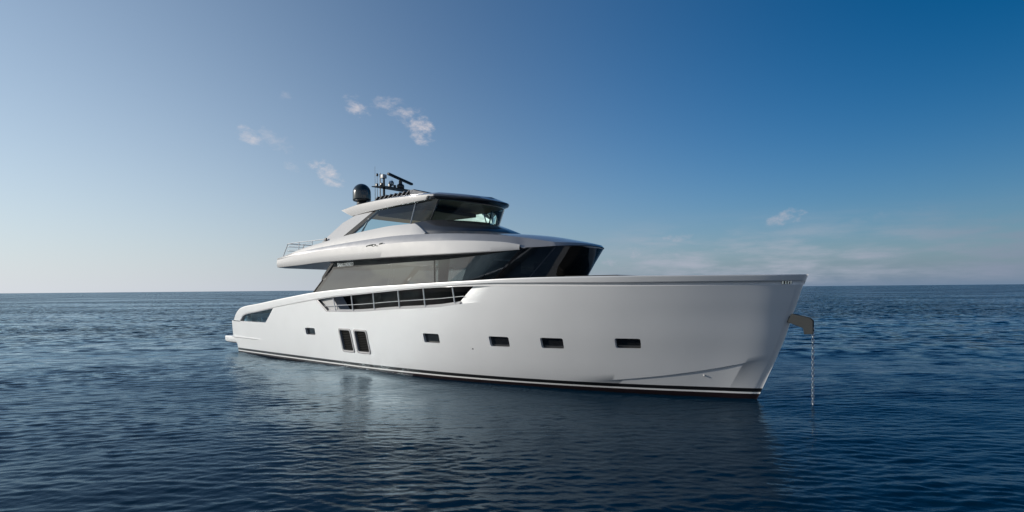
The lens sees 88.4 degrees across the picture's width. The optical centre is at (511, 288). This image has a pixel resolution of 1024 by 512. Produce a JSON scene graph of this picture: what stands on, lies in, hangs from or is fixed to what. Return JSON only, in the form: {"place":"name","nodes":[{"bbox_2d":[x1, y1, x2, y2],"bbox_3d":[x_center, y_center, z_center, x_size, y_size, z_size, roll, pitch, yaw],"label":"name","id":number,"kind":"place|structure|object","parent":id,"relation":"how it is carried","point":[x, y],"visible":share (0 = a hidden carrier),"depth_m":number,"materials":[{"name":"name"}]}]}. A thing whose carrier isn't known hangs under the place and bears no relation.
{"place":"outdoors","nodes":[
{"label":"outdoors","id":0,"kind":"place"},
{"bbox_2d":[0,284,1023,511],"bbox_3d":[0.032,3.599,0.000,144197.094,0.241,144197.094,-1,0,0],"label":"sea","id":1,"kind":"structure","parent":0,"point":[143,402],"depth_m":13.88,"materials":[{"name":"liquid"}]},
{"bbox_2d":[225,172,813,398],"bbox_3d":[-3.446,-1.109,25.424,31.500,10.680,7.264,-1,0,37],"label":"motor yacht","id":2,"kind":"object","parent":1,"relation":"on","point":[538,311],"visible":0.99,"depth_m":19.72,"materials":[{"name":"paint"}]},
{"bbox_2d":[246,309,271,319],"bbox_3d":[-13.979,1.537,33.474,1.050,0.625,5.480,-1,0,38],"label":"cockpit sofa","id":3,"kind":"object","parent":2,"relation":"on","point":[249,315],"visible":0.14,"depth_m":32.02,"materials":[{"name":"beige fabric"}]},
{"bbox_2d":[315,260,433,291],"bbox_3d":[-7.218,-0.151,24.799,10.082,2.430,0.035,-1,0,38],"label":"saloon window","id":4,"kind":"structure","parent":2,"relation":"in","point":[419,272],"depth_m":23.84,"materials":[{"name":"grey glass"}]},
{"bbox_2d":[438,259,449,281],"bbox_3d":[-2.788,-0.425,21.616,0.601,1.700,0.123,-1,0,35],"label":"window","id":5,"kind":"structure","parent":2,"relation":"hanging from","point":[443,269],"depth_m":21.59,"materials":[{"name":"grey glass"}]},
{"bbox_2d":[436,264,467,282],"bbox_3d":[-3.812,-0.181,29.238,10.082,2.430,0.035,-1,0,37],"label":"saloon window","id":6,"kind":"structure","parent":2,"relation":"in","point":[456,271],"depth_m":28.69,"materials":[{"name":"grey glass"}]},
{"bbox_2d":[459,214,484,221],"bbox_3d":[-2.854,-3.180,28.157,4.020,1.250,0.520,-1,0,37],"label":"side window","id":7,"kind":"structure","parent":2,"relation":"in","point":[480,217],"depth_m":27.11,"materials":[{"name":"teal glass"}]},
{"bbox_2d":[462,255,495,280],"bbox_3d":[-1.439,-0.437,20.763,1.950,1.700,0.203,-1,0,35],"label":"window","id":8,"kind":"structure","parent":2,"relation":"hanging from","point":[477,267],"depth_m":20.68,"materials":[{"name":"black glass"}]},
{"bbox_2d":[485,211,502,224],"bbox_3d":[-0.921,-3.342,26.312,0.329,0.980,1.347,-1,0,-34],"label":"side window","id":9,"kind":"structure","parent":2,"relation":"in","point":[495,217],"depth_m":26.36,"materials":[{"name":"teal glass"}]},
{"bbox_2d":[498,246,554,278],"bbox_3d":[-0.135,-0.270,20.263,3.844,2.543,0.676,-1,0,38],"label":"saloon window","id":10,"kind":"structure","parent":2,"relation":"in","point":[530,258],"depth_m":19.77,"materials":[{"name":"black glass"}]},
{"bbox_2d":[811,327,813,405],"bbox_3d":[9.057,2.579,15.856,0.083,2.857,0.083,-1,0,-8],"label":"anchor chain","id":11,"kind":"object","parent":2,"relation":"hanging from","point":[812,370],"visible":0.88,"depth_m":15.84,"materials":[{"name":"metal"}]},
{"bbox_2d":[0,0,1023,292],"label":"sky","id":12,"kind":"structure","parent":0,"point":[146,145],"materials":[{"name":"blue"}]}
]}

